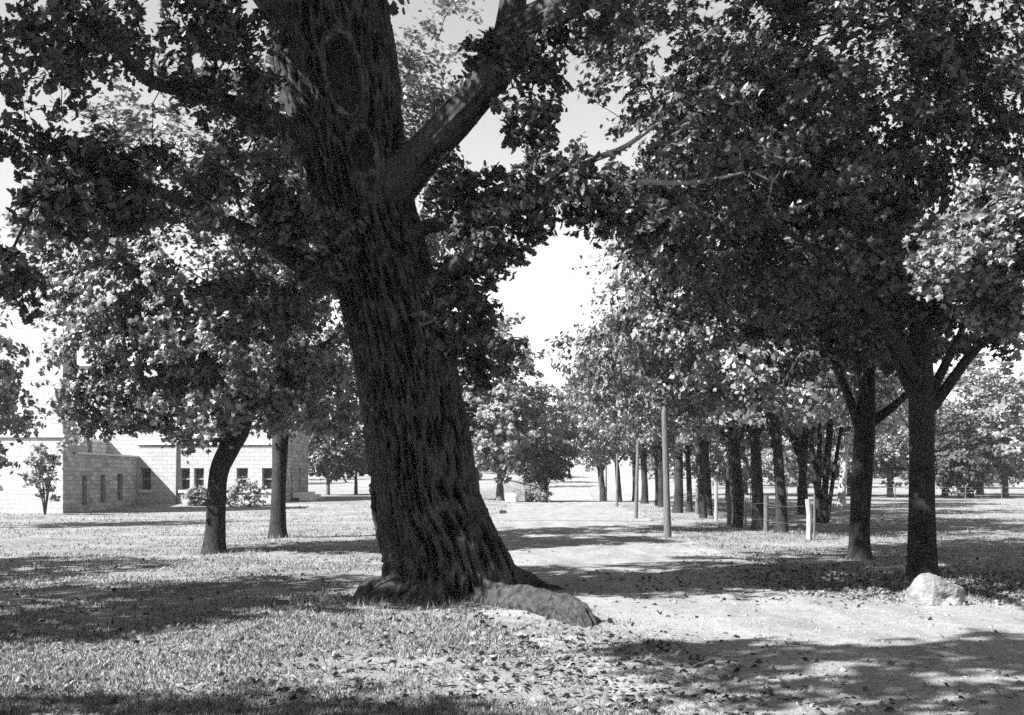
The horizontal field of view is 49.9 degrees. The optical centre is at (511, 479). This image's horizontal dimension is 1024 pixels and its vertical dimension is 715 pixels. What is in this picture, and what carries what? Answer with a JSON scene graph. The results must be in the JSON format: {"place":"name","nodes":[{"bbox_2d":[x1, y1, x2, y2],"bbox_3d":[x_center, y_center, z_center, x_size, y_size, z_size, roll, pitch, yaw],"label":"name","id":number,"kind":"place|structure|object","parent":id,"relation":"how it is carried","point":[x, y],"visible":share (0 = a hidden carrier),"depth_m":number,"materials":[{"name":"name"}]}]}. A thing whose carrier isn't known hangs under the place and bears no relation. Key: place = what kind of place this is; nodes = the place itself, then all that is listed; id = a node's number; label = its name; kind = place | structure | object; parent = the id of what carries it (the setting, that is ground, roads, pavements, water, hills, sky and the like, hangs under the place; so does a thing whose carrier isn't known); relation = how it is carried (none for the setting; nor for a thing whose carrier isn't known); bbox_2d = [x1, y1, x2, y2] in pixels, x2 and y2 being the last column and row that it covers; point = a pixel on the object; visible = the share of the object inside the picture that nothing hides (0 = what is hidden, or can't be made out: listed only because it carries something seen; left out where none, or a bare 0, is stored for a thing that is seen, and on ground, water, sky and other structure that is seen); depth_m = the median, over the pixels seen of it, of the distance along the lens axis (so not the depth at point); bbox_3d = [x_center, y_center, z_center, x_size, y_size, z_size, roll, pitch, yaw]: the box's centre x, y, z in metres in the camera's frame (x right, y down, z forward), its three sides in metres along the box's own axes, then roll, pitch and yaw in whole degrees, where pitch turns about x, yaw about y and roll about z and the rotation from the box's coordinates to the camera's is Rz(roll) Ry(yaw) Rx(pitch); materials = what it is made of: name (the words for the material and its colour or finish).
{"place":"outdoors","nodes":[
{"label":"outdoors","id":0,"kind":"place"},
{"bbox_2d":[0,467,1023,714],"bbox_3d":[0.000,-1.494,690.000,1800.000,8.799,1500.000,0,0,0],"label":"ground","id":1,"kind":"structure","parent":0,"point":[988,499],"depth_m":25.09,"materials":[{"name":"plant"}]},
{"bbox_2d":[0,318,45,476],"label":"shade tree","id":2,"kind":"object","parent":1,"relation":"on","point":[9,391],"visible":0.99,"depth_m":40.40,"materials":[{"name":"plant"}]},
{"bbox_2d":[17,442,70,514],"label":"tree","id":3,"kind":"object","parent":1,"relation":"on","point":[37,478],"visible":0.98,"depth_m":53.49,"materials":[{"name":"plant"}]},
{"bbox_2d":[0,278,324,513],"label":"stone building","id":4,"kind":"structure","parent":1,"relation":"on","point":[121,470],"depth_m":62.04,"materials":[{"name":"stone"}]},
{"bbox_2d":[82,476,83,504],"bbox_3d":[-22.910,0.575,58.425,0.100,1.546,0.646,0,0,0],"label":"window","id":5,"kind":"structure","parent":4,"relation":"in","point":[82,476],"depth_m":58.69,"materials":[{"name":"glass"}]},
{"bbox_2d":[101,475,102,502],"bbox_3d":[-22.910,0.500,61.075,0.100,1.556,0.746,0,0,0],"label":"window","id":6,"kind":"structure","parent":4,"relation":"in","point":[101,475],"depth_m":61.40,"materials":[{"name":"glass"}]},
{"bbox_2d":[118,473,119,500],"bbox_3d":[-22.910,0.410,63.725,0.100,1.576,0.846,0,0,0],"label":"window","id":7,"kind":"structure","parent":4,"relation":"in","point":[118,473],"depth_m":64.09,"materials":[{"name":"glass"}]},
{"bbox_2d":[141,468,150,489],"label":"window","id":8,"kind":"structure","parent":4,"relation":"in","point":[145,472],"depth_m":66.84,"materials":[{"name":"glass"}]},
{"bbox_2d":[181,414,187,424],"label":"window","id":9,"kind":"structure","parent":4,"relation":"in","point":[183,417],"depth_m":66.84,"materials":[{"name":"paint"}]},
{"bbox_2d":[181,468,189,489],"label":"window","id":10,"kind":"structure","parent":4,"relation":"in","point":[185,472],"depth_m":66.84,"materials":[{"name":"glass"}]},
{"bbox_2d":[195,468,203,489],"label":"window","id":11,"kind":"structure","parent":4,"relation":"in","point":[199,472],"depth_m":66.84,"materials":[{"name":"glass"}]},
{"bbox_2d":[237,468,247,489],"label":"window","id":12,"kind":"structure","parent":4,"relation":"in","point":[241,472],"depth_m":66.84,"materials":[{"name":"glass"}]},
{"bbox_2d":[263,468,271,489],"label":"window","id":13,"kind":"structure","parent":4,"relation":"in","point":[267,472],"depth_m":66.84,"materials":[{"name":"glass"}]},
{"bbox_2d":[0,56,362,554],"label":"maple tree","id":14,"kind":"object","parent":1,"relation":"on","point":[184,347],"visible":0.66,"depth_m":24.63,"materials":[{"name":"grey plant"}]},
{"bbox_2d":[182,485,206,505],"bbox_3d":[-18.338,1.069,64.418,1.950,1.796,1.777,0,0,0],"label":"round bush","id":15,"kind":"object","parent":1,"relation":"on","point":[192,495],"visible":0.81,"depth_m":64.20,"materials":[{"name":"plant"}]},
{"bbox_2d":[226,476,268,506],"bbox_3d":[-15.582,0.836,63.919,3.019,2.120,2.157,0,0,-26],"label":"round bush","id":16,"kind":"object","parent":1,"relation":"on","point":[237,490],"visible":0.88,"depth_m":63.88,"materials":[{"name":"plant"}]},
{"bbox_2d":[308,433,367,494],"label":"tree","id":17,"kind":"object","parent":1,"relation":"on","point":[324,461],"visible":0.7,"depth_m":83.01,"materials":[{"name":"plant"}]},
{"bbox_2d":[323,423,368,493],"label":"tree","id":18,"kind":"object","parent":1,"relation":"on","point":[350,474],"visible":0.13,"depth_m":86.84,"materials":[{"name":"plant"}]},
{"bbox_2d":[208,0,484,538],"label":"maple tree","id":19,"kind":"object","parent":1,"relation":"on","point":[425,104],"visible":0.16,"depth_m":31.57,"materials":[{"name":"grey plant"}]},
{"bbox_2d":[0,0,784,627],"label":"oak tree","id":20,"kind":"object","parent":1,"relation":"on","point":[336,128],"visible":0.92,"depth_m":14.74,"materials":[{"name":"black plant"}]},
{"bbox_2d":[458,312,546,489],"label":"bushy tree","id":21,"kind":"object","parent":1,"relation":"on","point":[466,396],"visible":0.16,"depth_m":77.32,"materials":[{"name":"plant"}]},
{"bbox_2d":[505,493,516,501],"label":"stone block","id":22,"kind":"structure","parent":1,"relation":"on","point":[510,497],"depth_m":73.71,"materials":[{"name":"stone"}]},
{"bbox_2d":[458,312,565,500],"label":"bushy tree","id":23,"kind":"object","parent":1,"relation":"on","point":[483,442],"visible":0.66,"depth_m":76.06,"materials":[{"name":"plant"}]},
{"bbox_2d":[0,542,1023,714],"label":"fallen leaves","id":24,"kind":"object","parent":1,"relation":"on","point":[706,698],"visible":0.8,"depth_m":10.20,"materials":[{"name":"grey plant"}]},
{"bbox_2d":[513,488,525,501],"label":"stone block","id":25,"kind":"structure","parent":1,"relation":"on","point":[521,494],"depth_m":74.70,"materials":[{"name":"white stone"}]},
{"bbox_2d":[520,484,552,501],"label":"round bush","id":26,"kind":"object","parent":1,"relation":"on","point":[539,493],"visible":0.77,"depth_m":75.73,"materials":[{"name":"plant"}]},
{"bbox_2d":[514,397,580,500],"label":"bushy tree","id":27,"kind":"object","parent":1,"relation":"on","point":[550,463],"visible":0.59,"depth_m":83.30,"materials":[{"name":"plant"}]},
{"bbox_2d":[534,382,628,500],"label":"avenue tree","id":28,"kind":"object","parent":1,"relation":"on","point":[600,467],"visible":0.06,"depth_m":109.81,"materials":[{"name":"grey plant"}]},
{"bbox_2d":[154,522,1023,621],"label":"tall grass","id":29,"kind":"structure","parent":1,"relation":"on","point":[404,601],"depth_m":15.82,"materials":[{"name":"plant"}]},
{"bbox_2d":[549,388,631,480],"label":"avenue tree","id":30,"kind":"object","parent":1,"relation":"on","point":[592,465],"visible":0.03,"depth_m":129.52,"materials":[{"name":"grey plant"}]},
{"bbox_2d":[548,368,651,500],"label":"avenue tree","id":31,"kind":"object","parent":1,"relation":"on","point":[585,437],"visible":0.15,"depth_m":94.40,"materials":[{"name":"grey plant"}]},
{"bbox_2d":[599,477,600,500],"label":"wooden pole","id":32,"kind":"object","parent":1,"relation":"on","point":[599,488],"visible":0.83,"depth_m":107.95,"materials":[{"name":"grey wood"}]},
{"bbox_2d":[551,327,649,503],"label":"avenue tree","id":33,"kind":"object","parent":1,"relation":"on","point":[644,479],"visible":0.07,"depth_m":74.81,"materials":[{"name":"grey plant"}]},
{"bbox_2d":[605,465,606,500],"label":"wooden pole","id":34,"kind":"object","parent":1,"relation":"on","point":[606,483],"visible":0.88,"depth_m":88.94,"materials":[{"name":"grey wood"}]},
{"bbox_2d":[566,373,651,500],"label":"avenue tree","id":35,"kind":"object","parent":1,"relation":"on","point":[618,446],"visible":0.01,"depth_m":83.75,"materials":[{"name":"grey plant"}]},
{"bbox_2d":[584,400,646,498],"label":"avenue tree","id":36,"kind":"object","parent":1,"relation":"on","point":[606,443],"depth_m":88.01,"materials":[{"name":"grey plant"}]},
{"bbox_2d":[616,453,617,506],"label":"wooden pole","id":37,"kind":"object","parent":1,"relation":"on","point":[617,480],"visible":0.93,"depth_m":67.73,"materials":[{"name":"grey wood"}]},
{"bbox_2d":[555,269,685,512],"bbox_3d":[8.214,-4.955,57.761,11.604,13.705,10.525,0,0,-9],"label":"avenue tree","id":38,"kind":"object","parent":1,"relation":"on","point":[678,492],"visible":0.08,"depth_m":57.08,"materials":[{"name":"grey plant"}]},
{"bbox_2d":[596,420,657,505],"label":"avenue tree","id":39,"kind":"object","parent":1,"relation":"on","point":[623,446],"visible":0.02,"depth_m":70.85,"materials":[{"name":"black plant"}]},
{"bbox_2d":[583,300,674,484],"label":"avenue tree","id":40,"kind":"object","parent":1,"relation":"on","point":[633,439],"visible":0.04,"depth_m":59.83,"materials":[{"name":"grey plant"}]},
{"bbox_2d":[634,442,638,517],"bbox_3d":[5.438,0.120,48.001,0.233,3.733,0.173,0,0,0],"label":"wooden pole","id":41,"kind":"object","parent":1,"relation":"on","point":[636,483],"visible":0.86,"depth_m":47.94,"materials":[{"name":"grey wood"}]},
{"bbox_2d":[567,332,717,506],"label":"avenue tree","id":42,"kind":"object","parent":1,"relation":"on","point":[600,419],"visible":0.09,"depth_m":67.84,"materials":[{"name":"grey plant"}]},
{"bbox_2d":[596,292,712,517],"bbox_3d":[7.547,-3.886,48.961,7.849,11.455,7.187,0,0,-8],"label":"avenue tree","id":43,"kind":"object","parent":1,"relation":"on","point":[655,434],"visible":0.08,"depth_m":48.14,"materials":[{"name":"grey plant"}]},
{"bbox_2d":[308,422,1023,488],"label":"wood","id":44,"kind":"object","parent":1,"relation":"on","point":[792,482],"visible":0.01,"depth_m":188.45,"materials":[{"name":"grey plant"}]},
{"bbox_2d":[661,406,671,537],"bbox_3d":[4.501,-0.078,31.999,0.303,4.152,0.234,0,0,0],"label":"wooden pole","id":45,"kind":"object","parent":1,"relation":"on","point":[666,502],"visible":0.93,"depth_m":31.92,"materials":[{"name":"grey wood"}]},
{"bbox_2d":[617,410,722,511],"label":"avenue tree","id":46,"kind":"object","parent":1,"relation":"on","point":[689,506],"visible":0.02,"depth_m":59.90,"materials":[{"name":"grey plant"}]},
{"bbox_2d":[598,271,783,515],"bbox_3d":[8.719,-4.176,51.248,9.424,12.121,10.075,-2,2,-24],"label":"avenue tree","id":47,"kind":"object","parent":1,"relation":"on","point":[706,465],"visible":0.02,"depth_m":51.74,"materials":[{"name":"grey plant"}]},
{"bbox_2d":[646,440,740,487],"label":"bushy tree","id":48,"kind":"object","parent":1,"relation":"on","point":[694,468],"visible":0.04,"depth_m":119.35,"materials":[{"name":"plant"}]},
{"bbox_2d":[543,221,853,527],"bbox_3d":[7.095,-4.158,39.242,10.507,11.994,9.508,0,0,-41],"label":"avenue tree","id":49,"kind":"object","parent":1,"relation":"on","point":[612,376],"visible":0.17,"depth_m":38.87,"materials":[{"name":"grey plant"}]},
{"bbox_2d":[632,259,782,520],"bbox_3d":[8.383,-3.739,45.795,6.822,11.209,6.246,0,0,-15],"label":"avenue tree","id":50,"kind":"object","parent":1,"relation":"on","point":[685,436],"visible":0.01,"depth_m":44.70,"materials":[{"name":"black plant"}]},
{"bbox_2d":[682,433,771,500],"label":"avenue tree","id":51,"kind":"object","parent":1,"relation":"on","point":[727,486],"visible":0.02,"depth_m":84.22,"materials":[{"name":"grey plant"}]},
{"bbox_2d":[594,206,883,530],"bbox_3d":[7.593,-4.124,36.384,9.615,11.919,10.278,0,0,0],"label":"avenue tree","id":52,"kind":"object","parent":1,"relation":"on","point":[616,322],"visible":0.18,"depth_m":35.53,"materials":[{"name":"grey plant"}]},
{"bbox_2d":[709,437,786,494],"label":"bushy tree","id":53,"kind":"object","parent":1,"relation":"on","point":[745,457],"visible":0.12,"depth_m":113.53,"materials":[{"name":"plant"}]},
{"bbox_2d":[683,482,815,539],"bbox_3d":[9.034,0.993,53.522,1.245,1.852,45.243,0,0,2],"label":"wire fence","id":54,"kind":"object","parent":1,"relation":"on","point":[767,520],"visible":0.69,"depth_m":34.85,"materials":[{"name":"grey wood"}]},
{"bbox_2d":[608,217,908,533],"bbox_3d":[7.566,-3.791,34.457,9.602,11.227,8.722,0,0,-40],"label":"avenue tree","id":55,"kind":"object","parent":1,"relation":"on","point":[769,400],"visible":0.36,"depth_m":32.69,"materials":[{"name":"grey plant"}]},
{"bbox_2d":[741,407,824,498],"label":"avenue tree","id":56,"kind":"object","parent":1,"relation":"on","point":[796,448],"depth_m":65.90,"materials":[{"name":"black plant"}]},
{"bbox_2d":[741,422,837,494],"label":"bushy tree","id":57,"kind":"object","parent":1,"relation":"on","point":[790,467],"visible":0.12,"depth_m":106.03,"materials":[{"name":"plant"}]},
{"bbox_2d":[563,0,1023,559],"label":"maple tree","id":58,"kind":"object","parent":1,"relation":"on","point":[867,418],"visible":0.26,"depth_m":23.27,"materials":[{"name":"black plant"}]},
{"bbox_2d":[606,0,1023,577],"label":"maple tree","id":59,"kind":"object","parent":1,"relation":"on","point":[865,226],"visible":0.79,"depth_m":17.48,"materials":[{"name":"black plant"}]},
{"bbox_2d":[761,337,907,514],"bbox_3d":[15.223,-4.379,54.935,10.095,12.515,10.792,0,0,32],"label":"avenue tree","id":60,"kind":"object","parent":1,"relation":"on","point":[803,444],"visible":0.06,"depth_m":54.80,"materials":[{"name":"black plant"}]},
{"bbox_2d":[783,332,908,522],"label":"multi stemmed tree","id":61,"kind":"object","parent":1,"relation":"on","point":[823,497],"visible":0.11,"depth_m":42.91,"materials":[{"name":"black plant"}]},
{"bbox_2d":[683,483,1008,498],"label":"fence","id":62,"kind":"object","parent":1,"relation":"on","point":[895,487],"visible":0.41,"depth_m":92.03,"materials":[{"name":"grey wood"}]},
{"bbox_2d":[810,435,906,495],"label":"bushy tree","id":63,"kind":"object","parent":1,"relation":"on","point":[848,482],"visible":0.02,"depth_m":111.75,"materials":[{"name":"plant"}]},
{"bbox_2d":[813,396,908,459],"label":"avenue tree","id":64,"kind":"object","parent":1,"relation":"on","point":[880,438],"visible":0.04,"depth_m":79.00,"materials":[{"name":"grey plant"}]},
{"bbox_2d":[837,368,907,505],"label":"leaning tree","id":65,"kind":"object","parent":1,"relation":"on","point":[841,498],"visible":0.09,"depth_m":69.78,"materials":[{"name":"grey plant"}]},
{"bbox_2d":[831,389,948,497],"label":"bushy tree","id":66,"kind":"object","parent":1,"relation":"on","point":[884,464],"visible":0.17,"depth_m":98.74,"materials":[{"name":"plant"}]},
{"bbox_2d":[905,573,964,605],"bbox_3d":[5.727,1.588,14.902,0.788,0.639,0.553,0,0,0],"label":"boulder","id":67,"kind":"object","parent":1,"relation":"on","point":[926,589],"visible":0.68,"depth_m":14.73,"materials":[{"name":"stone"}]},
{"bbox_2d":[893,368,1007,496],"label":"bushy tree","id":68,"kind":"object","parent":1,"relation":"on","point":[976,405],"visible":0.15,"depth_m":101.10,"materials":[{"name":"plant"}]},
{"bbox_2d":[902,157,1023,361],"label":"maple tree","id":69,"kind":"object","parent":1,"relation":"on","point":[966,249],"visible":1,"depth_m":14.15,"materials":[{"name":"grey plant"}]},
{"bbox_2d":[935,409,999,498],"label":"evergreen tree","id":70,"kind":"object","parent":1,"relation":"on","point":[948,459],"visible":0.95,"depth_m":93.04,"materials":[{"name":"grey plant"}]},
{"bbox_2d":[934,350,1023,494],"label":"bushy tree","id":71,"kind":"object","parent":1,"relation":"on","point":[976,362],"visible":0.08,"depth_m":117.57,"materials":[{"name":"plant"}]},
{"bbox_2d":[939,358,1023,496],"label":"bushy tree","id":72,"kind":"object","parent":1,"relation":"on","point":[1008,458],"visible":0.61,"depth_m":98.72,"materials":[{"name":"plant"}]},
{"bbox_2d":[994,376,1023,435],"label":"bushy tree","id":73,"kind":"object","parent":1,"relation":"on","point":[1011,403],"visible":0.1,"depth_m":108.08,"materials":[{"name":"plant"}]},
{"bbox_2d":[0,0,1023,469],"label":"sky","id":74,"kind":"structure","parent":0,"point":[547,291],"materials":[{"name":"white"}]},
{"bbox_2d":[492,470,652,520],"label":"road","id":75,"kind":"structure","parent":0,"point":[572,499],"depth_m":64.12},
{"bbox_2d":[465,521,1023,714],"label":"road","id":76,"kind":"structure","parent":0,"point":[578,534],"depth_m":12.27,"materials":[{"name":"grey gravel"}]}
]}

